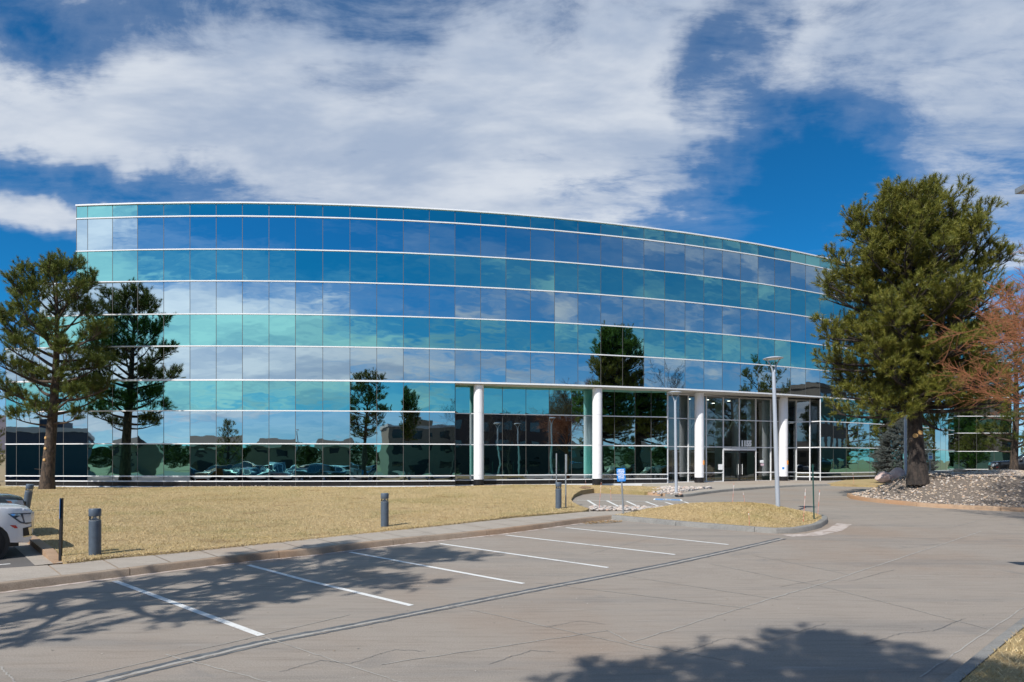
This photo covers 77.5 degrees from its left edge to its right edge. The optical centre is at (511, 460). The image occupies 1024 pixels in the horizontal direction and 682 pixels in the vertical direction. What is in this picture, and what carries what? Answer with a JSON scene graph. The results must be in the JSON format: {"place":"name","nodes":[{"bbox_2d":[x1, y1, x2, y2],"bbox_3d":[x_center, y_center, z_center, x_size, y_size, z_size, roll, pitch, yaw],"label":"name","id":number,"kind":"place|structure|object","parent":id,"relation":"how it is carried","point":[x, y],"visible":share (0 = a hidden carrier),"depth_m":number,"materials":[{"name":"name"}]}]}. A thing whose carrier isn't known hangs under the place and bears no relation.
{"place":"outdoors","nodes":[
{"label":"outdoors","id":0,"kind":"place"},
{"bbox_2d":[0,546,46,567],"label":"asphalt car park","id":1,"kind":"structure","parent":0,"point":[13,556],"depth_m":13.84,"materials":[{"name":"grey asphalt"}]},
{"bbox_2d":[0,503,33,558],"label":"parked car","id":2,"kind":"object","parent":1,"relation":"on","point":[16,524],"visible":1,"depth_m":14.14,"materials":[{"name":"white paint"}]},
{"bbox_2d":[14,543,62,564],"bbox_3d":[-14.851,2.057,18.858,0.550,0.225,15.000,0,0,-43],"label":"concrete gutter","id":3,"kind":"object","parent":1,"relation":"on","point":[31,554],"visible":0.33,"depth_m":14.44,"materials":[{"name":"grey concrete"}]},
{"bbox_2d":[0,511,629,581],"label":"sidewalk","id":4,"kind":"structure","parent":0,"point":[16,573],"depth_m":15.00,"materials":[{"name":"concrete"}]},
{"bbox_2d":[0,484,661,563],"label":"lawn","id":5,"kind":"structure","parent":0,"point":[397,511],"depth_m":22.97,"materials":[{"name":"beige plant"}]},
{"bbox_2d":[0,248,121,488],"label":"pine tree","id":6,"kind":"object","parent":5,"relation":"on","point":[53,266],"visible":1,"depth_m":35.62,"materials":[{"name":"green plant"}]},
{"bbox_2d":[88,508,100,554],"bbox_3d":[-9.083,1.615,13.897,0.236,1.152,0.236,0,0,0],"label":"bollard light","id":7,"kind":"object","parent":5,"relation":"on","point":[94,535],"visible":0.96,"depth_m":13.82,"materials":[{"name":"grey metal"}]},
{"bbox_2d":[381,493,388,526],"bbox_3d":[-3.821,1.545,19.158,0.236,1.152,0.236,0,0,0],"label":"bollard light","id":8,"kind":"object","parent":5,"relation":"on","point":[384,512],"visible":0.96,"depth_m":19.07,"materials":[{"name":"grey metal"}]},
{"bbox_2d":[0,454,791,485],"bbox_3d":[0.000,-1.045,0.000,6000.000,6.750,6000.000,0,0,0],"label":"ground","id":9,"kind":"structure","parent":0,"point":[2,475],"depth_m":58.59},
{"bbox_2d":[5,202,954,486],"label":"office building","id":10,"kind":"structure","parent":9,"relation":"on","point":[295,344],"depth_m":40.22,"materials":[{"name":"teal glass"}]},
{"bbox_2d":[5,349,38,380],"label":"window","id":11,"kind":"structure","parent":10,"relation":"in","point":[10,375],"depth_m":40.17,"materials":[{"name":"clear glass"}]},
{"bbox_2d":[5,412,38,443],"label":"window","id":12,"kind":"structure","parent":10,"relation":"in","point":[16,431],"depth_m":40.12,"materials":[{"name":"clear glass"}]},
{"bbox_2d":[39,412,86,442],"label":"window","id":13,"kind":"structure","parent":10,"relation":"in","point":[75,431],"depth_m":39.73,"materials":[{"name":"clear glass"}]},
{"bbox_2d":[76,219,86,250],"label":"window","id":14,"kind":"structure","parent":10,"relation":"in","point":[81,224],"depth_m":39.63,"materials":[{"name":"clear glass"}]},
{"bbox_2d":[87,218,136,249],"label":"window","id":15,"kind":"structure","parent":10,"relation":"in","point":[109,233],"depth_m":39.47,"materials":[{"name":"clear glass"}]},
{"bbox_2d":[87,282,136,313],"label":"window","id":16,"kind":"structure","parent":10,"relation":"in","point":[121,297],"depth_m":39.44,"materials":[{"name":"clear glass"}]},
{"bbox_2d":[87,347,136,378],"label":"window","id":17,"kind":"structure","parent":10,"relation":"in","point":[128,355],"depth_m":39.42,"materials":[{"name":"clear glass"}]},
{"bbox_2d":[87,411,136,442],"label":"window","id":18,"kind":"structure","parent":10,"relation":"in","point":[112,426],"depth_m":39.47,"materials":[{"name":"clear glass"}]},
{"bbox_2d":[137,217,189,248],"bbox_3d":[-21.457,-14.015,39.297,3.297,2.030,0.026,0,0,2],"label":"window","id":19,"kind":"structure","parent":10,"relation":"in","point":[152,232],"depth_m":39.29,"materials":[{"name":"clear glass"}]},
{"bbox_2d":[137,282,189,313],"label":"window","id":20,"kind":"structure","parent":10,"relation":"in","point":[152,297],"depth_m":39.29,"materials":[{"name":"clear glass"}]},
{"bbox_2d":[137,347,189,378],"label":"window","id":21,"kind":"structure","parent":10,"relation":"in","point":[152,362],"depth_m":39.29,"materials":[{"name":"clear glass"}]},
{"bbox_2d":[137,411,189,442],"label":"window","id":22,"kind":"structure","parent":10,"relation":"in","point":[152,426],"depth_m":39.29,"materials":[{"name":"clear glass"}]},
{"bbox_2d":[190,217,241,247],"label":"window","id":23,"kind":"structure","parent":10,"relation":"in","point":[205,232],"depth_m":39.23,"materials":[{"name":"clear glass"}]},
{"bbox_2d":[190,282,241,312],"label":"window","id":24,"kind":"structure","parent":10,"relation":"in","point":[205,297],"depth_m":39.23,"materials":[{"name":"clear glass"}]},
{"bbox_2d":[190,347,241,378],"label":"window","id":25,"kind":"structure","parent":10,"relation":"in","point":[205,362],"depth_m":39.23,"materials":[{"name":"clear glass"}]},
{"bbox_2d":[190,411,241,442],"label":"window","id":26,"kind":"structure","parent":10,"relation":"in","point":[205,426],"depth_m":39.23,"materials":[{"name":"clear glass"}]},
{"bbox_2d":[242,217,294,248],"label":"window","id":27,"kind":"structure","parent":10,"relation":"in","point":[257,232],"depth_m":39.28,"materials":[{"name":"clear glass"}]},
{"bbox_2d":[242,282,294,313],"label":"window","id":28,"kind":"structure","parent":10,"relation":"in","point":[257,297],"depth_m":39.28,"materials":[{"name":"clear glass"}]},
{"bbox_2d":[242,347,294,378],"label":"window","id":29,"kind":"structure","parent":10,"relation":"in","point":[257,362],"depth_m":39.28,"materials":[{"name":"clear glass"}]},
{"bbox_2d":[242,411,294,442],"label":"window","id":30,"kind":"structure","parent":10,"relation":"in","point":[257,426],"depth_m":39.28,"materials":[{"name":"blue glass"}]},
{"bbox_2d":[295,217,349,249],"bbox_3d":[-11.713,-14.015,39.456,3.314,2.030,0.026,0,0,-4],"label":"window","id":31,"kind":"structure","parent":10,"relation":"in","point":[310,233],"depth_m":39.45,"materials":[{"name":"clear glass"}]},
{"bbox_2d":[295,282,349,314],"bbox_3d":[-11.713,-10.035,39.456,3.314,2.030,0.026,0,0,-4],"label":"window","id":32,"kind":"structure","parent":10,"relation":"in","point":[310,297],"depth_m":39.45,"materials":[{"name":"blue glass"}]},
{"bbox_2d":[295,347,349,379],"bbox_3d":[-11.713,-6.005,39.456,3.314,2.090,0.026,0,0,-4],"label":"window","id":33,"kind":"structure","parent":10,"relation":"in","point":[318,363],"depth_m":39.45,"materials":[{"name":"blue glass"}]},
{"bbox_2d":[295,411,349,442],"bbox_3d":[-11.713,-2.065,39.456,3.314,2.030,0.026,0,0,-4],"label":"window","id":34,"kind":"structure","parent":10,"relation":"in","point":[310,426],"depth_m":39.45,"materials":[{"name":"blue glass"}]},
{"bbox_2d":[350,219,402,251],"bbox_3d":[-8.438,-14.015,39.751,3.274,2.030,0.026,0,0,-6],"label":"window","id":35,"kind":"structure","parent":10,"relation":"in","point":[365,235],"depth_m":39.74,"materials":[{"name":"blue glass"}]},
{"bbox_2d":[350,283,402,315],"bbox_3d":[-8.438,-10.035,39.751,3.274,2.030,0.026,0,0,-6],"label":"window","id":36,"kind":"structure","parent":10,"relation":"in","point":[365,299],"depth_m":39.74,"materials":[{"name":"blue glass"}]},
{"bbox_2d":[350,348,402,380],"bbox_3d":[-8.438,-6.005,39.751,3.274,2.090,0.026,0,0,-6],"label":"window","id":37,"kind":"structure","parent":10,"relation":"in","point":[365,363],"depth_m":39.74,"materials":[{"name":"blue glass"}]},
{"bbox_2d":[350,412,402,442],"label":"window","id":38,"kind":"structure","parent":10,"relation":"in","point":[365,427],"depth_m":39.74,"materials":[{"name":"blue glass"}]},
{"bbox_2d":[403,221,454,253],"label":"window","id":39,"kind":"structure","parent":10,"relation":"in","point":[418,237],"depth_m":40.14,"materials":[{"name":"blue glass"}]},
{"bbox_2d":[403,285,454,316],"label":"window","id":40,"kind":"structure","parent":10,"relation":"in","point":[418,300],"depth_m":40.14,"materials":[{"name":"blue glass"}]},
{"bbox_2d":[403,349,454,380],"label":"window","id":41,"kind":"structure","parent":10,"relation":"in","point":[418,364],"depth_m":40.14,"materials":[{"name":"blue glass"}]},
{"bbox_2d":[403,412,454,443],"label":"window","id":42,"kind":"structure","parent":10,"relation":"in","point":[418,427],"depth_m":40.15,"materials":[{"name":"glass"}]},
{"bbox_2d":[455,414,501,443],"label":"window","id":43,"kind":"structure","parent":10,"relation":"in","point":[464,423],"depth_m":41.70,"materials":[{"name":"black glass"}]},
{"bbox_2d":[455,224,505,256],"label":"window","id":44,"kind":"structure","parent":10,"relation":"in","point":[474,240],"depth_m":40.67,"materials":[{"name":"blue glass"}]},
{"bbox_2d":[455,287,505,319],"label":"window","id":45,"kind":"structure","parent":10,"relation":"in","point":[482,303],"depth_m":40.67,"materials":[{"name":"blue glass"}]},
{"bbox_2d":[455,350,505,382],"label":"window","id":46,"kind":"structure","parent":10,"relation":"in","point":[470,365],"depth_m":40.67,"materials":[{"name":"blue glass"}]},
{"bbox_2d":[502,415,548,444],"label":"window","id":47,"kind":"structure","parent":10,"relation":"in","point":[516,429],"depth_m":42.53,"materials":[{"name":"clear glass"}]},
{"bbox_2d":[506,227,553,260],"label":"window","id":48,"kind":"structure","parent":10,"relation":"in","point":[521,243],"depth_m":41.30,"materials":[{"name":"blue glass"}]},
{"bbox_2d":[506,289,553,321],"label":"window","id":49,"kind":"structure","parent":10,"relation":"in","point":[526,305],"depth_m":41.30,"materials":[{"name":"blue glass"}]},
{"bbox_2d":[506,352,553,383],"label":"window","id":50,"kind":"structure","parent":10,"relation":"in","point":[521,367],"depth_m":41.30,"materials":[{"name":"blue glass"}]},
{"bbox_2d":[549,415,591,444],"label":"window","id":51,"kind":"structure","parent":10,"relation":"in","point":[563,430],"depth_m":43.26,"materials":[{"name":"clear glass"}]},
{"bbox_2d":[554,231,600,264],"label":"window","id":52,"kind":"structure","parent":10,"relation":"in","point":[568,247],"depth_m":42.05,"materials":[{"name":"blue glass"}]},
{"bbox_2d":[554,292,600,324],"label":"window","id":53,"kind":"structure","parent":10,"relation":"in","point":[568,307],"depth_m":42.05,"materials":[{"name":"blue glass"}]},
{"bbox_2d":[554,353,600,384],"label":"window","id":54,"kind":"structure","parent":10,"relation":"in","point":[576,369],"depth_m":42.05,"materials":[{"name":"blue glass"}]},
{"bbox_2d":[602,416,634,444],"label":"window","id":55,"kind":"structure","parent":10,"relation":"in","point":[615,430],"depth_m":44.20,"materials":[{"name":"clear glass"}]},
{"bbox_2d":[601,236,643,268],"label":"window","id":56,"kind":"structure","parent":10,"relation":"in","point":[615,251],"depth_m":42.92,"materials":[{"name":"blue glass"}]},
{"bbox_2d":[601,295,643,326],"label":"window","id":57,"kind":"structure","parent":10,"relation":"in","point":[618,311],"depth_m":42.92,"materials":[{"name":"blue glass"}]},
{"bbox_2d":[601,355,643,386],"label":"window","id":58,"kind":"structure","parent":10,"relation":"in","point":[615,370],"depth_m":42.92,"materials":[{"name":"black glass"}]},
{"bbox_2d":[635,417,666,444],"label":"window","id":59,"kind":"structure","parent":10,"relation":"in","point":[648,430],"depth_m":44.78,"materials":[{"name":"black glass"}]},
{"bbox_2d":[644,240,684,272],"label":"window","id":60,"kind":"structure","parent":10,"relation":"in","point":[661,256],"depth_m":43.88,"materials":[{"name":"blue glass"}]},
{"bbox_2d":[644,299,684,329],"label":"window","id":61,"kind":"structure","parent":10,"relation":"in","point":[661,314],"depth_m":43.88,"materials":[{"name":"blue glass"}]},
{"bbox_2d":[644,358,684,388],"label":"window","id":62,"kind":"structure","parent":10,"relation":"in","point":[658,372],"depth_m":43.88,"materials":[{"name":"blue glass"}]},
{"bbox_2d":[685,245,721,277],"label":"window","id":63,"kind":"structure","parent":10,"relation":"in","point":[698,260],"depth_m":44.94,"materials":[{"name":"blue glass"}]},
{"bbox_2d":[685,302,721,333],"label":"window","id":64,"kind":"structure","parent":10,"relation":"in","point":[698,317],"depth_m":44.94,"materials":[{"name":"blue glass"}]},
{"bbox_2d":[685,360,721,389],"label":"window","id":65,"kind":"structure","parent":10,"relation":"in","point":[706,375],"depth_m":44.94,"materials":[{"name":"blue glass"}]},
{"bbox_2d":[722,251,757,282],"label":"window","id":66,"kind":"structure","parent":10,"relation":"in","point":[737,266],"depth_m":46.11,"materials":[{"name":"blue glass"}]},
{"bbox_2d":[722,306,757,336],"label":"window","id":67,"kind":"structure","parent":10,"relation":"in","point":[735,321],"depth_m":46.11,"materials":[{"name":"blue glass"}]},
{"bbox_2d":[722,362,757,391],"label":"window","id":68,"kind":"structure","parent":10,"relation":"in","point":[735,377],"depth_m":46.11,"materials":[{"name":"blue glass"}]},
{"bbox_2d":[758,256,790,287],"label":"window","id":69,"kind":"structure","parent":10,"relation":"in","point":[770,271],"depth_m":47.46,"materials":[{"name":"blue glass"}]},
{"bbox_2d":[758,311,790,340],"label":"window","id":70,"kind":"structure","parent":10,"relation":"in","point":[771,325],"depth_m":47.46,"materials":[{"name":"blue glass"}]},
{"bbox_2d":[758,365,790,393],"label":"window","id":71,"kind":"structure","parent":10,"relation":"in","point":[783,374],"depth_m":47.55,"materials":[{"name":"blue glass"}]},
{"bbox_2d":[791,262,819,292],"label":"window","id":72,"kind":"structure","parent":10,"relation":"in","point":[801,275],"depth_m":48.84,"materials":[{"name":"blue glass"}]},
{"bbox_2d":[791,315,819,343],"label":"window","id":73,"kind":"structure","parent":10,"relation":"in","point":[801,328],"depth_m":48.80,"materials":[{"name":"blue glass"}]},
{"bbox_2d":[791,368,819,395],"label":"window","id":74,"kind":"structure","parent":10,"relation":"in","point":[803,381],"depth_m":48.88,"materials":[{"name":"blue glass"}]},
{"bbox_2d":[820,371,845,396],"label":"window","id":75,"kind":"structure","parent":10,"relation":"in","point":[825,389],"depth_m":50.03,"materials":[{"name":"blue glass"}]},
{"bbox_2d":[821,422,845,446],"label":"window","id":76,"kind":"structure","parent":10,"relation":"in","point":[832,435],"depth_m":50.44,"materials":[{"name":"teal glass"}]},
{"bbox_2d":[846,423,868,447],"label":"window","id":77,"kind":"structure","parent":10,"relation":"in","point":[857,434],"depth_m":52.03,"materials":[{"name":"teal glass"}]},
{"bbox_2d":[869,424,889,447],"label":"window","id":78,"kind":"structure","parent":10,"relation":"in","point":[873,438],"depth_m":53.44,"materials":[{"name":"teal glass"}]},
{"bbox_2d":[954,319,1011,470],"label":"glass wing","id":79,"kind":"structure","parent":9,"relation":"on","point":[970,454],"depth_m":71.00,"materials":[{"name":"teal glass"}]},
{"bbox_2d":[954,433,975,450],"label":"window","id":80,"kind":"structure","parent":79,"relation":"in","point":[962,441],"depth_m":71.02,"materials":[{"name":"green glass"}]},
{"bbox_2d":[976,433,1011,450],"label":"window","id":81,"kind":"structure","parent":79,"relation":"in","point":[1006,446],"depth_m":71.00,"materials":[{"name":"green glass"}]},
{"bbox_2d":[988,453,1023,469],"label":"parked car","id":82,"kind":"object","parent":9,"relation":"on","point":[997,465],"visible":0.48,"depth_m":47.14,"materials":[{"name":"black paint"}]},
{"bbox_2d":[0,486,1023,681],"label":"parking lot","id":83,"kind":"structure","parent":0,"point":[962,585],"depth_m":9.72,"materials":[{"name":"grey asphalt"}]},
{"bbox_2d":[28,534,62,564],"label":"kerb","id":84,"kind":"structure","parent":83,"relation":"on","point":[47,551],"depth_m":14.63,"materials":[{"name":"beige concrete"}]},
{"bbox_2d":[58,498,63,560],"bbox_3d":[-9.713,1.487,13.744,0.091,1.361,0.272,0,0,-25],"label":"sign post","id":85,"kind":"object","parent":84,"relation":"on","point":[61,529],"visible":0.96,"depth_m":13.71,"materials":[{"name":"black metal"}]},
{"bbox_2d":[112,581,264,635],"bbox_3d":[-5.317,2.244,10.058,5.598,0.001,0.109,0,0,42],"label":"parking line","id":86,"kind":"object","parent":83,"relation":"on","point":[240,627],"visible":1,"depth_m":9.56,"materials":[{"name":"white paint"}]},
{"bbox_2d":[0,520,609,592],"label":"gutter crust","id":87,"kind":"object","parent":83,"relation":"on","point":[276,558],"visible":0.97,"depth_m":14.09},
{"bbox_2d":[0,515,611,591],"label":"kerb","id":88,"kind":"structure","parent":83,"relation":"on","point":[75,577],"depth_m":14.14,"materials":[{"name":"concrete"}]},
{"bbox_2d":[247,565,412,605],"bbox_3d":[-3.578,2.228,11.724,5.440,0.032,0.109,0,0,42],"label":"parking line","id":89,"kind":"object","parent":83,"relation":"on","point":[361,593],"visible":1,"depth_m":11.38,"materials":[{"name":"white paint"}]},
{"bbox_2d":[612,507,827,533],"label":"island kerb","id":90,"kind":"structure","parent":83,"relation":"on","point":[821,522],"depth_m":19.73,"materials":[{"name":"grey concrete"}]},
{"bbox_2d":[665,484,830,496],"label":"plaza kerb","id":91,"kind":"structure","parent":83,"relation":"on","point":[718,491],"depth_m":37.30,"materials":[{"name":"grey concrete"}]},
{"bbox_2d":[785,523,850,536],"bbox_3d":[9.473,2.096,19.343,4.384,0.064,0.836,0,0,-43],"label":"gutter crust","id":92,"kind":"object","parent":83,"relation":"on","point":[835,528],"visible":1,"depth_m":18.99},
{"bbox_2d":[847,493,1023,511],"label":"mound kerb","id":93,"kind":"structure","parent":83,"relation":"on","point":[953,506],"depth_m":26.50,"materials":[{"name":"beige concrete"}]},
{"bbox_2d":[851,469,1023,506],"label":"gravel mound","id":94,"kind":"object","parent":83,"relation":"on","point":[976,488],"visible":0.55,"depth_m":27.29,"materials":[{"name":"grey gravel"}]},
{"bbox_2d":[807,171,1023,484],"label":"pine tree","id":95,"kind":"object","parent":94,"relation":"on","point":[890,327],"visible":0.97,"depth_m":28.07,"materials":[{"name":"green plant"}]},
{"bbox_2d":[922,243,1023,431],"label":"bare tree","id":96,"kind":"object","parent":94,"relation":"on","point":[1017,332],"visible":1,"depth_m":21.23,"materials":[{"name":"brown plant"}]},
{"bbox_2d":[967,299,1023,469],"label":"bare tree","id":97,"kind":"object","parent":94,"relation":"on","point":[1016,418],"visible":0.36,"depth_m":41.07,"materials":[{"name":"brown plant"}]},
{"bbox_2d":[942,617,1023,681],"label":"verge kerb","id":98,"kind":"structure","parent":83,"relation":"on","point":[969,666],"depth_m":7.01,"materials":[{"name":"grey concrete"}]},
{"bbox_2d":[0,0,1023,455],"label":"sky","id":99,"kind":"structure","parent":0,"point":[754,121],"materials":[{"name":"blue"}]},
{"bbox_2d":[614,501,821,527],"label":"island lawn","id":100,"kind":"structure","parent":0,"point":[723,519],"depth_m":20.76,"materials":[{"name":"yellow plant"}]},
{"bbox_2d":[588,505,662,510],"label":"cobbles","id":101,"kind":"object","parent":100,"relation":"on","point":[614,508],"visible":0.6,"depth_m":25.54,"materials":[{"name":"white stone"}]},
{"bbox_2d":[763,356,783,506],"bbox_3d":[9.459,-0.980,22.900,0.704,5.523,0.704,-2,0,0],"label":"street lamp","id":102,"kind":"object","parent":100,"relation":"on","point":[776,466],"visible":0.91,"depth_m":22.84,"materials":[{"name":"silver metal"}]},
{"bbox_2d":[642,480,836,493],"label":"entrance plaza","id":103,"kind":"structure","parent":0,"point":[727,485],"depth_m":43.25,"materials":[{"name":"concrete"}]},
{"bbox_2d":[668,391,680,491],"bbox_3d":[8.618,-0.983,33.600,0.704,5.383,0.704,-1,0,0],"label":"street lamp","id":104,"kind":"object","parent":103,"relation":"on","point":[675,450],"visible":0.91,"depth_m":33.54,"materials":[{"name":"silver metal"}]},
{"bbox_2d":[647,486,711,494],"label":"cobbles","id":105,"kind":"object","parent":103,"relation":"on","point":[670,490],"visible":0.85,"depth_m":35.80,"materials":[{"name":"white stone"}]},
{"bbox_2d":[827,479,885,486],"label":"side lawn","id":106,"kind":"structure","parent":0,"point":[862,483],"depth_m":43.94,"materials":[{"name":"beige plant"}]},
{"bbox_2d":[866,419,938,475],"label":"spruce tree","id":107,"kind":"object","parent":106,"relation":"on","point":[882,454],"visible":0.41,"depth_m":43.56,"materials":[{"name":"green plant"}]},
{"bbox_2d":[961,628,1023,681],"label":"verge lawn","id":108,"kind":"structure","parent":0,"point":[1000,666],"depth_m":6.61,"materials":[{"name":"beige plant"}]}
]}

